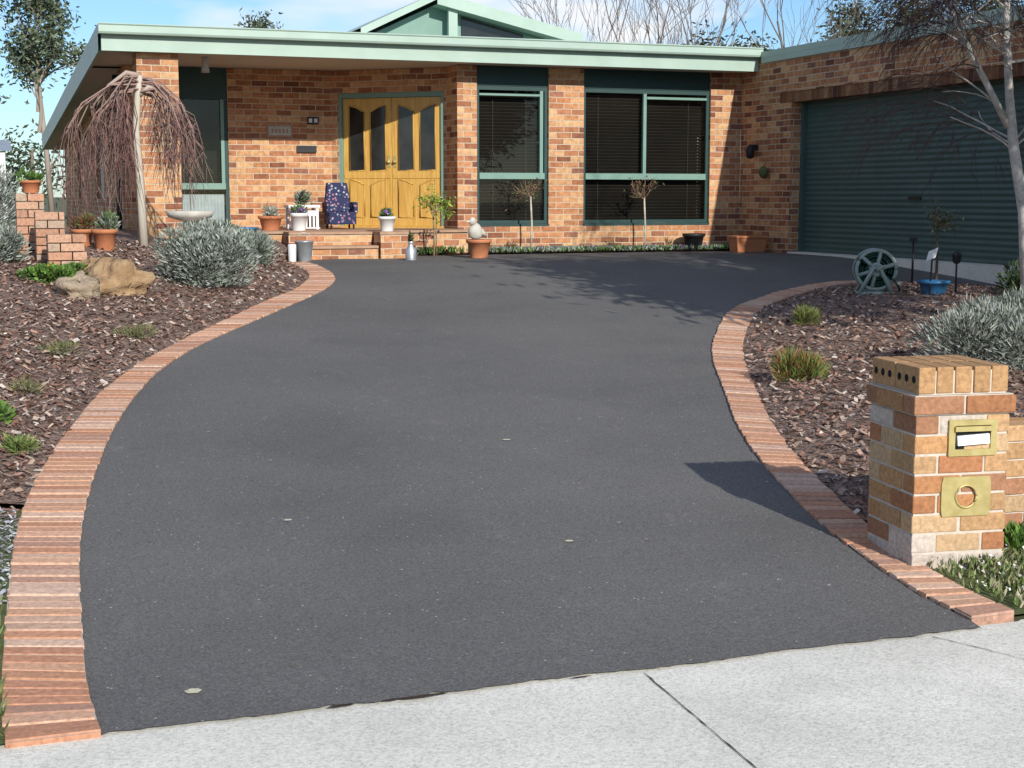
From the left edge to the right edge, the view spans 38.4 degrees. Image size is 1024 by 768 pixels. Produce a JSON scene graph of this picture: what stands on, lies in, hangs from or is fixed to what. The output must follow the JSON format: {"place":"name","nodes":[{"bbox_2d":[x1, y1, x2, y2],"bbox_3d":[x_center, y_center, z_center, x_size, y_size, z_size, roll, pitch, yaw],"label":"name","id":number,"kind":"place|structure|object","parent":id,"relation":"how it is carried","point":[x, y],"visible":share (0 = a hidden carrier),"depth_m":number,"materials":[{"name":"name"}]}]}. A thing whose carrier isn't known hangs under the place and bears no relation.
{"place":"outdoors","nodes":[
{"label":"outdoors","id":0,"kind":"place"},
{"bbox_2d":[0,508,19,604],"bbox_3d":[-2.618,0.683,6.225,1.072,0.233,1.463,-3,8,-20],"label":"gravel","id":1,"kind":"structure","parent":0,"point":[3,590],"depth_m":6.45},
{"bbox_2d":[0,506,19,525],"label":"mulch spill","id":2,"kind":"object","parent":1,"relation":"on","point":[11,513],"visible":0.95,"depth_m":6.95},
{"bbox_2d":[0,512,20,743],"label":"lawn","id":3,"kind":"structure","parent":0,"point":[2,617],"depth_m":6.11,"materials":[{"name":"plant"}]},
{"bbox_2d":[0,509,9,737],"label":"grass edge","id":4,"kind":"object","parent":3,"relation":"on","point":[2,704],"depth_m":4.75,"materials":[{"name":"green plant"}]},
{"bbox_2d":[0,197,1023,621],"bbox_3d":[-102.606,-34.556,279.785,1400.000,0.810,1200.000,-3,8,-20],"label":"ground","id":5,"kind":"structure","parent":0,"point":[64,207],"depth_m":62.16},
{"bbox_2d":[0,140,11,224],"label":"neighbour shed","id":6,"kind":"structure","parent":5,"relation":"on","point":[5,145],"depth_m":41.34,"materials":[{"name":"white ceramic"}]},
{"bbox_2d":[0,118,65,216],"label":"distant trees","id":7,"kind":"object","parent":5,"relation":"on","point":[25,162],"visible":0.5,"depth_m":58.16,"materials":[{"name":"green plant"}]},
{"bbox_2d":[0,0,86,211],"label":"gum tree","id":8,"kind":"object","parent":5,"relation":"on","point":[33,38],"visible":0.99,"depth_m":44.60,"materials":[{"name":"green plant"}]},
{"bbox_2d":[0,226,308,504],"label":"mulch bed","id":9,"kind":"object","parent":5,"relation":"on","point":[121,234],"visible":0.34,"depth_m":11.81,"materials":[{"name":"brown wood"}]},
{"bbox_2d":[0,399,16,422],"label":"groundcover","id":10,"kind":"object","parent":9,"relation":"on","point":[6,410],"visible":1,"depth_m":8.60,"materials":[{"name":"green plant"}]},
{"bbox_2d":[0,164,24,236],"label":"rosemary bush","id":11,"kind":"object","parent":9,"relation":"on","point":[9,210],"visible":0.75,"depth_m":17.61,"materials":[{"name":"green plant"}]},
{"bbox_2d":[0,223,31,262],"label":"lavender bush","id":12,"kind":"object","parent":9,"relation":"on","point":[10,242],"visible":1,"depth_m":14.51,"materials":[{"name":"green plant"}]},
{"bbox_2d":[0,431,40,454],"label":"grass tuft","id":13,"kind":"object","parent":9,"relation":"on","point":[15,443],"visible":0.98,"depth_m":8.03,"materials":[{"name":"green plant"}]},
{"bbox_2d":[7,372,46,393],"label":"grass tuft","id":14,"kind":"object","parent":9,"relation":"on","point":[23,382],"visible":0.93,"depth_m":9.43,"materials":[{"name":"green plant"}]},
{"bbox_2d":[15,194,86,264],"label":"brick steps","id":15,"kind":"structure","parent":9,"relation":"on","point":[45,237],"depth_m":14.82,"materials":[{"name":"brick"}]},
{"bbox_2d":[14,166,44,192],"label":"potted plant","id":16,"kind":"object","parent":15,"relation":"on","point":[31,184],"visible":1,"depth_m":15.48,"materials":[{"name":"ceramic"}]},
{"bbox_2d":[15,261,87,284],"bbox_3d":[-4.211,-1.018,13.556,0.709,0.239,0.404,-3,8,-20],"label":"groundcover","id":17,"kind":"object","parent":9,"relation":"on","point":[48,272],"visible":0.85,"depth_m":13.48,"materials":[{"name":"green plant"}]},
{"bbox_2d":[37,339,83,355],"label":"grass tuft","id":18,"kind":"object","parent":9,"relation":"on","point":[62,346],"visible":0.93,"depth_m":10.64,"materials":[{"name":"green plant"}]},
{"bbox_2d":[54,270,99,298],"bbox_3d":[-3.848,-0.841,13.024,0.415,0.331,0.420,-3,8,-20],"label":"rock","id":19,"kind":"object","parent":9,"relation":"on","point":[80,283],"visible":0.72,"depth_m":12.91,"materials":[{"name":"stone"}]},
{"bbox_2d":[68,211,97,246],"bbox_3d":[-4.827,-1.750,16.509,0.349,0.421,0.256,0,7,1],"label":"terracotta pot","id":20,"kind":"object","parent":9,"relation":"on","point":[83,220],"visible":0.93,"depth_m":16.47,"materials":[{"name":"ceramic"}]},
{"bbox_2d":[75,257,109,274],"bbox_3d":[-3.841,-1.003,13.899,0.701,0.405,0.478,-3,8,-20],"label":"rock","id":21,"kind":"object","parent":9,"relation":"on","point":[90,261],"visible":0.12,"depth_m":13.77,"materials":[{"name":"stone"}]},
{"bbox_2d":[91,209,120,250],"bbox_3d":[-4.519,-1.721,16.371,0.338,0.473,0.310,-3,8,-20],"label":"terracotta pot","id":22,"kind":"object","parent":9,"relation":"on","point":[105,237],"visible":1,"depth_m":16.31,"materials":[{"name":"ceramic"}]},
{"bbox_2d":[112,75,122,228],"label":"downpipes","id":23,"kind":"object","parent":9,"relation":"on","point":[118,211],"visible":0.42,"depth_m":21.62,"materials":[{"name":"metal"}]},
{"bbox_2d":[86,257,155,295],"bbox_3d":[-3.577,-0.926,13.415,0.638,0.471,0.502,-3,8,-20],"label":"rock","id":24,"kind":"object","parent":9,"relation":"on","point":[117,276],"visible":0.6,"depth_m":13.30,"materials":[{"name":"stone"}]},
{"bbox_2d":[45,70,213,246],"bbox_3d":[-4.390,-2.572,16.993,1.974,2.066,1.198,-3,8,-20],"label":"weeping tree","id":25,"kind":"object","parent":9,"relation":"on","point":[142,85],"visible":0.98,"depth_m":16.86,"materials":[{"name":"plant"}]},
{"bbox_2d":[109,322,158,339],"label":"grass tuft","id":26,"kind":"object","parent":9,"relation":"on","point":[133,332],"visible":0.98,"depth_m":11.67,"materials":[{"name":"green plant"}]},
{"bbox_2d":[165,211,214,229],"bbox_3d":[-3.628,-1.686,16.584,0.560,0.530,0.560,-3,8,-20],"label":"birdbath","id":27,"kind":"object","parent":9,"relation":"on","point":[185,216],"visible":0.52,"depth_m":16.36,"materials":[{"name":"stone"}]},
{"bbox_2d":[149,215,260,288],"bbox_3d":[-2.988,-1.293,14.451,1.069,0.726,1.003,1,7,4],"label":"lavender bush","id":28,"kind":"object","parent":9,"relation":"on","point":[201,255],"visible":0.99,"depth_m":14.28,"materials":[{"name":"green plant"}]},
{"bbox_2d":[239,227,280,266],"bbox_3d":[-2.947,-1.548,16.616,0.625,0.468,0.631,-3,8,-20],"label":"lavender bush","id":29,"kind":"object","parent":9,"relation":"on","point":[264,246],"visible":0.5,"depth_m":16.49,"materials":[{"name":"green plant"}]},
{"bbox_2d":[288,244,295,261],"bbox_3d":[-2.792,-1.665,18.664,0.110,0.220,0.110,-3,8,-20],"label":"white tin","id":30,"kind":"object","parent":9,"relation":"on","point":[291,252],"visible":0.98,"depth_m":18.62,"materials":[{"name":"metal"}]},
{"bbox_2d":[1,262,334,748],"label":"brick edging","id":31,"kind":"object","parent":5,"relation":"on","point":[46,682],"visible":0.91,"depth_m":6.15,"materials":[{"name":"brick"}]},
{"bbox_2d":[233,7,282,28],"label":"gum tree","id":32,"kind":"object","parent":5,"relation":"on","point":[258,23],"visible":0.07,"depth_m":51.65,"materials":[{"name":"green plant"}]},
{"bbox_2d":[184,227,467,261],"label":"porch steps","id":33,"kind":"structure","parent":5,"relation":"on","point":[351,243],"depth_m":19.89,"materials":[{"name":"brick"}]},
{"bbox_2d":[258,202,282,230],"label":"potted plant","id":34,"kind":"object","parent":33,"relation":"on","point":[270,221],"visible":1,"depth_m":20.47,"materials":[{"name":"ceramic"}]},
{"bbox_2d":[288,203,308,230],"bbox_3d":[-2.980,-2.332,20.452,0.332,0.389,0.312,-3,8,-20],"label":"white pot","id":35,"kind":"object","parent":33,"relation":"on","point":[298,216],"visible":1,"depth_m":20.38,"materials":[{"name":"ceramic"}]},
{"bbox_2d":[284,205,319,229],"bbox_3d":[-3.026,-2.407,21.192,0.460,0.350,0.350,-3,8,-20],"label":"white plant stand","id":36,"kind":"object","parent":33,"relation":"on","point":[313,212],"visible":0.64,"depth_m":21.10,"materials":[{"name":"wood"}]},
{"bbox_2d":[294,189,315,204],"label":"potted plant","id":37,"kind":"object","parent":36,"relation":"on","point":[302,197],"visible":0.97,"depth_m":21.07,"materials":[{"name":"green plant"}]},
{"bbox_2d":[322,183,357,228],"bbox_3d":[-2.511,-2.591,21.363,0.460,0.668,0.441,-3,8,-20],"label":"floral chair","id":38,"kind":"object","parent":33,"relation":"on","point":[338,207],"visible":1,"depth_m":21.38,"materials":[{"name":"fabric"}]},
{"bbox_2d":[378,206,395,230],"bbox_3d":[-1.706,-2.258,20.059,0.249,0.342,0.252,-7,10,-44],"label":"white pot","id":39,"kind":"object","parent":33,"relation":"on","point":[386,218],"visible":1,"depth_m":20.00,"materials":[{"name":"ceramic"}]},
{"bbox_2d":[0,619,1023,767],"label":"footpath","id":40,"kind":"structure","parent":5,"relation":"on","point":[927,700],"depth_m":4.65,"materials":[{"name":"concrete"}]},
{"bbox_2d":[328,636,1023,767],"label":"footpath joint","id":41,"kind":"object","parent":40,"relation":"on","point":[409,697],"visible":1,"depth_m":4.84,"materials":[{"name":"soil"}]},
{"bbox_2d":[64,20,1023,254],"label":"walls","id":42,"kind":"structure","parent":5,"relation":"on","point":[746,109],"depth_m":21.91,"materials":[{"name":"brick"}]},
{"bbox_2d":[80,106,104,198],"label":"side windows","id":43,"kind":"structure","parent":42,"relation":"attached to","point":[102,190],"depth_m":26.18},
{"bbox_2d":[178,67,229,225],"bbox_3d":[-4.612,-3.497,21.849,0.760,2.355,0.360,-3,8,-20],"label":"window porch","id":44,"kind":"object","parent":42,"relation":"attached to","point":[203,98],"depth_m":21.92,"materials":[{"name":"green glass"}]},
{"bbox_2d":[266,124,292,137],"bbox_3d":[-3.484,-3.795,22.031,0.390,0.190,0.038,-3,8,-20],"label":"name plaque","id":45,"kind":"object","parent":42,"relation":"attached to","point":[277,130],"visible":1,"depth_m":22.01,"materials":[{"name":"stone"}]},
{"bbox_2d":[296,146,316,152],"bbox_3d":[-3.103,-3.550,22.200,0.300,0.100,0.043,-3,8,-20],"label":"doorbell box","id":46,"kind":"object","parent":42,"relation":"attached to","point":[312,149],"visible":1,"depth_m":22.19,"materials":[{"name":"black plastic"}]},
{"bbox_2d":[307,117,318,123],"bbox_3d":[-3.006,-3.976,22.186,0.170,0.110,0.033,-3,8,-20],"label":"house number","id":47,"kind":"object","parent":42,"relation":"attached to","point":[312,120],"visible":1,"depth_m":22.17,"materials":[{"name":"black plastic"}]},
{"bbox_2d":[330,67,446,227],"bbox_3d":[-1.843,-3.438,22.157,1.940,2.550,0.200,3,8,19],"label":"door wall","id":48,"kind":"structure","parent":42,"relation":"attached to","point":[392,80],"depth_m":21.95,"materials":[{"name":"brick"}]},
{"bbox_2d":[338,91,443,227],"bbox_3d":[-1.800,-3.356,22.110,1.720,2.018,0.160,3,8,19],"label":"front door","id":49,"kind":"structure","parent":48,"relation":"attached to","point":[391,150],"depth_m":22.09,"materials":[{"name":"yellow wood"}]},
{"bbox_2d":[44,51,746,149],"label":"soffit","id":50,"kind":"structure","parent":42,"relation":"attached to","point":[96,80],"depth_m":21.32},
{"bbox_2d":[201,57,209,72],"bbox_3d":[-4.187,-4.354,20.061,0.120,0.200,0.120,-3,8,-20],"label":"porch lamp","id":51,"kind":"object","parent":50,"relation":"attached to","point":[205,65],"visible":1,"depth_m":20.02,"materials":[{"name":"metal"}]},
{"bbox_2d":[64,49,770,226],"bbox_3d":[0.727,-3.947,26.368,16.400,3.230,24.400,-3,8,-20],"label":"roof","id":52,"kind":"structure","parent":42,"relation":"on","point":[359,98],"depth_m":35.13,"materials":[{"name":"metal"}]},
{"bbox_2d":[42,22,763,149],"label":"fascia","id":53,"kind":"structure","parent":52,"relation":"attached to","point":[129,37],"depth_m":20.38,"materials":[{"name":"paint"}]},
{"bbox_2d":[347,0,582,40],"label":"clerestory gable","id":54,"kind":"structure","parent":52,"relation":"on","point":[449,17],"depth_m":25.56,"materials":[{"name":"paint"}]},
{"bbox_2d":[477,65,547,225],"bbox_3d":[-0.044,-3.501,21.722,1.140,2.315,0.360,-3,8,-20],"label":"window left bay","id":55,"kind":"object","parent":42,"relation":"attached to","point":[509,140],"depth_m":21.72,"materials":[{"name":"black glass"}]},
{"bbox_2d":[583,69,709,225],"bbox_3d":[2.000,-3.596,22.460,2.130,2.315,0.360,-3,8,-20],"label":"window","id":56,"kind":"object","parent":42,"relation":"attached to","point":[630,129],"depth_m":22.45,"materials":[{"name":"black glass"}]},
{"bbox_2d":[479,93,706,100],"bbox_3d":[1.249,-4.295,21.974,3.690,0.035,0.065,-3,8,-20],"label":"sash rail","id":57,"kind":"object","parent":56,"relation":"attached to","point":[649,98],"visible":1,"depth_m":22.24,"materials":[{"name":"metal"}]},
{"bbox_2d":[746,144,757,158],"bbox_3d":[3.636,-3.537,22.339,0.178,0.220,0.140,-3,8,-20],"label":"wall lantern","id":58,"kind":"object","parent":42,"relation":"attached to","point":[750,148],"depth_m":22.29,"materials":[{"name":"black plastic"}]},
{"bbox_2d":[758,160,767,177],"bbox_3d":[3.765,-3.225,21.997,0.143,0.295,0.139,-3,8,-20],"label":"hanging ornament","id":59,"kind":"object","parent":42,"relation":"hanging from","point":[763,172],"visible":1,"depth_m":21.96,"materials":[{"name":"ceramic"}]},
{"bbox_2d":[761,4,1023,62],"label":"parapet capping","id":60,"kind":"object","parent":42,"relation":"on","point":[815,48],"visible":0.61,"depth_m":20.00,"materials":[{"name":"paint"}]},
{"bbox_2d":[780,62,1023,102],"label":"garage lintel","id":61,"kind":"structure","parent":42,"relation":"attached to","point":[845,91],"depth_m":19.00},
{"bbox_2d":[509,0,629,41],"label":"bare tree","id":62,"kind":"object","parent":5,"relation":"on","point":[593,33],"visible":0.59,"depth_m":47.40,"materials":[{"name":"plant"}]},
{"bbox_2d":[429,248,714,253],"bbox_3d":[1.086,-1.944,21.548,5.630,0.001,1.090,-3,8,-20],"label":"garden strip","id":63,"kind":"object","parent":5,"relation":"on","point":[584,250],"visible":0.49,"depth_m":21.53,"materials":[{"name":"soil"}]},
{"bbox_2d":[415,245,468,253],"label":"groundcover","id":64,"kind":"object","parent":63,"relation":"on","point":[439,250],"visible":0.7,"depth_m":20.77,"materials":[{"name":"green plant"}]},
{"bbox_2d":[505,176,546,253],"bbox_3d":[0.203,-2.476,21.417,0.500,1.170,0.739,-5,9,-34],"label":"standard rose","id":65,"kind":"object","parent":63,"relation":"on","point":[529,195],"visible":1,"depth_m":21.36,"materials":[{"name":"brown plant"}]},
{"bbox_2d":[467,242,729,251],"bbox_3d":[1.363,-2.040,21.910,4.650,0.108,0.468,-3,8,-20],"label":"groundcover","id":66,"kind":"object","parent":63,"relation":"on","point":[588,247],"visible":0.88,"depth_m":21.77,"materials":[{"name":"green plant"}]},
{"bbox_2d":[624,172,664,251],"bbox_3d":[1.891,-2.575,22.033,0.521,1.210,0.705,-4,8,-30],"label":"standard rose","id":67,"kind":"object","parent":63,"relation":"on","point":[637,188],"visible":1,"depth_m":22.01,"materials":[{"name":"brown plant"}]},
{"bbox_2d":[682,233,704,249],"bbox_3d":[2.770,-2.175,22.410,0.357,0.240,0.353,-3,8,-20],"label":"black pot","id":68,"kind":"object","parent":63,"relation":"on","point":[695,240],"visible":0.99,"depth_m":22.30,"materials":[{"name":"plastic"}]},
{"bbox_2d":[619,0,717,45],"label":"bare tree","id":69,"kind":"object","parent":5,"relation":"on","point":[664,23],"visible":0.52,"depth_m":47.55,"materials":[{"name":"plant"}]},
{"bbox_2d":[606,0,755,194],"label":"bare tree","id":70,"kind":"object","parent":5,"relation":"on","point":[722,26],"visible":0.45,"depth_m":47.36,"materials":[{"name":"plant"}]},
{"bbox_2d":[680,19,783,49],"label":"gum tree","id":71,"kind":"object","parent":5,"relation":"on","point":[734,44],"visible":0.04,"depth_m":49.23,"materials":[{"name":"green plant"}]},
{"bbox_2d":[723,0,875,47],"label":"bare tree","id":72,"kind":"object","parent":5,"relation":"on","point":[779,31],"visible":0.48,"depth_m":44.49,"materials":[{"name":"plant"}]},
{"bbox_2d":[810,0,887,41],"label":"gum tree","id":73,"kind":"object","parent":5,"relation":"on","point":[845,20],"visible":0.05,"depth_m":47.15,"materials":[{"name":"green plant"}]},
{"bbox_2d":[712,280,1013,625],"bbox_3d":[2.624,-0.148,11.691,2.779,0.723,11.953,3,8,19],"label":"brick edging","id":74,"kind":"object","parent":5,"relation":"on","point":[810,492],"visible":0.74,"depth_m":8.01,"materials":[{"name":"brick"}]},
{"bbox_2d":[741,281,1023,519],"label":"mulch bed","id":75,"kind":"object","parent":5,"relation":"on","point":[830,473],"visible":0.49,"depth_m":11.25,"materials":[{"name":"brown wood"}]},
{"bbox_2d":[766,342,832,382],"bbox_3d":[2.086,-0.149,10.670,0.508,0.318,0.372,-3,8,-20],"label":"grass tuft","id":76,"kind":"object","parent":75,"relation":"on","point":[804,364],"visible":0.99,"depth_m":10.62,"materials":[{"name":"green plant"}]},
{"bbox_2d":[789,302,823,326],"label":"grass tuft","id":77,"kind":"object","parent":75,"relation":"on","point":[806,314],"visible":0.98,"depth_m":13.12,"materials":[{"name":"green plant"}]},
{"bbox_2d":[852,248,900,294],"bbox_3d":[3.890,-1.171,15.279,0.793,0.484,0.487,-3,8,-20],"label":"hose reel","id":78,"kind":"object","parent":75,"relation":"on","point":[878,274],"visible":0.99,"depth_m":15.10,"materials":[{"name":"plastic"}]},
{"bbox_2d":[909,237,916,284],"bbox_3d":[4.370,-1.326,16.025,0.060,0.540,0.060,-3,8,-20],"label":"garden light","id":79,"kind":"object","parent":75,"relation":"on","point":[913,239],"visible":0.79,"depth_m":16.01,"materials":[{"name":"black plastic"}]},
{"bbox_2d":[805,0,1023,291],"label":"birch tree","id":80,"kind":"object","parent":75,"relation":"on","point":[1016,163],"visible":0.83,"depth_m":13.96,"materials":[{"name":"brown plant"}]},
{"bbox_2d":[812,0,1023,127],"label":"birch branches","id":81,"kind":"object","parent":80,"relation":"attached to","point":[1001,113],"visible":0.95,"depth_m":13.63,"materials":[{"name":"brown plant"}]},
{"bbox_2d":[926,248,937,294],"bbox_3d":[4.207,-1.128,14.755,0.140,0.481,0.021,-3,8,-20],"label":"plant label","id":82,"kind":"object","parent":75,"relation":"on","point":[932,254],"visible":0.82,"depth_m":14.73,"materials":[{"name":"white plastic"}]},
{"bbox_2d":[917,280,950,294],"bbox_3d":[4.278,-0.976,14.909,0.336,0.150,0.333,-3,8,-20],"label":"blue pot","id":83,"kind":"object","parent":75,"relation":"on","point":[939,287],"visible":0.98,"depth_m":14.80,"materials":[{"name":"ceramic"}]},
{"bbox_2d":[923,201,963,279],"bbox_3d":[4.395,-1.388,14.994,0.471,0.962,0.465,-5,9,-34],"label":"sapling","id":84,"kind":"object","parent":75,"relation":"on","point":[944,222],"visible":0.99,"depth_m":14.96,"materials":[{"name":"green plant"}]},
{"bbox_2d":[951,251,962,291],"bbox_3d":[4.511,-1.126,14.922,0.120,0.450,0.114,-3,8,-20],"label":"solar garden light","id":85,"kind":"object","parent":75,"relation":"on","point":[956,257],"visible":0.94,"depth_m":14.88,"materials":[{"name":"black plastic"}]},
{"bbox_2d":[904,298,1023,375],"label":"lavender bush","id":86,"kind":"object","parent":75,"relation":"on","point":[990,335],"visible":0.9,"depth_m":10.53,"materials":[{"name":"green plant"}]},
{"bbox_2d":[942,285,1023,338],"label":"lavender bush","id":87,"kind":"object","parent":75,"relation":"on","point":[1016,296],"visible":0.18,"depth_m":11.75,"materials":[{"name":"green plant"}]},
{"bbox_2d":[994,259,1019,294],"bbox_3d":[5.196,-1.035,14.603,0.734,0.439,0.629,0,7,4],"label":"dark shrub","id":88,"kind":"object","parent":75,"relation":"on","point":[1015,278],"visible":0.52,"depth_m":14.68,"materials":[{"name":"green plant"}]},
{"bbox_2d":[870,0,936,29],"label":"gum tree","id":89,"kind":"object","parent":5,"relation":"on","point":[911,13],"visible":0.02,"depth_m":47.74,"materials":[{"name":"green plant"}]},
{"bbox_2d":[787,251,1019,286],"bbox_3d":[5.151,-1.514,19.157,0.390,0.235,5.430,-3,8,-20],"label":"garage threshold","id":90,"kind":"object","parent":5,"relation":"on","point":[986,273],"visible":0.33,"depth_m":17.86,"materials":[{"name":"grey concrete"}]},
{"bbox_2d":[798,78,1023,265],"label":"garage door","id":91,"kind":"structure","parent":5,"relation":"on","point":[837,215],"depth_m":19.16,"materials":[{"name":"green metal"}]},
{"bbox_2d":[932,564,1023,614],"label":"grass verge","id":92,"kind":"object","parent":5,"relation":"on","point":[990,595],"depth_m":6.22,"materials":[{"name":"green plant"}]},
{"bbox_2d":[866,355,1015,568],"bbox_3d":[1.923,0.352,6.658,0.486,0.919,0.486,-2,7,-12],"label":"brick letterbox","id":93,"kind":"object","parent":92,"relation":"on","point":[939,429],"visible":0.98,"depth_m":6.46,"materials":[{"name":"brick"}]},
{"bbox_2d":[929,539,1023,607],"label":"verge clover","id":94,"kind":"object","parent":92,"relation":"on","point":[1007,564],"visible":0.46,"depth_m":6.34,"materials":[{"name":"green plant"}]},
{"bbox_2d":[1003,417,1023,527],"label":"brick garden wall","id":95,"kind":"structure","parent":92,"relation":"on","point":[1013,510],"depth_m":6.92,"materials":[{"name":"brick"}]},
{"bbox_2d":[1003,520,1023,552],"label":"verge weeds","id":96,"kind":"object","parent":92,"relation":"on","point":[1014,533],"visible":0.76,"depth_m":6.75,"materials":[{"name":"green plant"}]},
{"bbox_2d":[948,0,1023,15],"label":"gum tree","id":97,"kind":"object","parent":5,"relation":"on","point":[988,6],"visible":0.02,"depth_m":47.87,"materials":[{"name":"green plant"}]},
{"bbox_2d":[0,0,1023,196],"label":"sky","id":98,"kind":"structure","parent":0,"point":[318,15],"materials":[{"name":"blue"}]},
{"bbox_2d":[79,251,1001,734],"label":"driveway","id":99,"kind":"structure","parent":0,"point":[591,389],"depth_m":7.35,"materials":[{"name":"grey asphalt"}]},
{"bbox_2d":[295,232,313,260],"bbox_3d":[-2.673,-1.767,18.909,0.249,0.370,0.244,-3,8,-20],"label":"galvanised bucket","id":100,"kind":"object","parent":99,"relation":"on","point":[304,250],"visible":1,"depth_m":18.84,"materials":[{"name":"metal"}]},
{"bbox_2d":[405,241,419,259],"bbox_3d":[-1.316,-1.746,19.258,0.148,0.240,0.178,5,9,35],"label":"milk can","id":101,"kind":"object","parent":99,"relation":"on","point":[410,252],"visible":1,"depth_m":19.20,"materials":[{"name":"metal"}]},
{"bbox_2d":[412,184,455,256],"bbox_3d":[-1.044,-2.292,20.340,0.730,1.079,0.636,-3,8,-20],"label":"lemon tree","id":102,"kind":"object","parent":99,"relation":"on","point":[442,204],"visible":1,"depth_m":20.32,"materials":[{"name":"green plant"}]},
{"bbox_2d":[466,239,491,257],"bbox_3d":[-0.449,-1.837,19.931,0.357,0.250,0.353,-3,8,-20],"label":"terracotta pot","id":103,"kind":"object","parent":99,"relation":"on","point":[478,248],"visible":0.99,"depth_m":19.82,"materials":[{"name":"ceramic"}]},
{"bbox_2d":[466,217,486,238],"bbox_3d":[-0.478,-2.108,19.887,0.341,0.303,0.150,-3,8,-20],"label":"garden statue","id":104,"kind":"object","parent":103,"relation":"in","point":[476,230],"visible":1,"depth_m":19.83,"materials":[{"name":"stone"}]},
{"bbox_2d":[148,296,828,692],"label":"fallen leaves","id":105,"kind":"object","parent":99,"relation":"on","point":[192,690],"visible":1,"depth_m":5.55,"materials":[{"name":"plant"}]},
{"bbox_2d":[727,235,767,252],"bbox_3d":[3.511,-2.089,21.915,0.530,0.245,0.310,-3,8,-20],"label":"terracotta trough","id":106,"kind":"object","parent":99,"relation":"on","point":[745,243],"visible":1,"depth_m":21.80,"materials":[{"name":"ceramic"}]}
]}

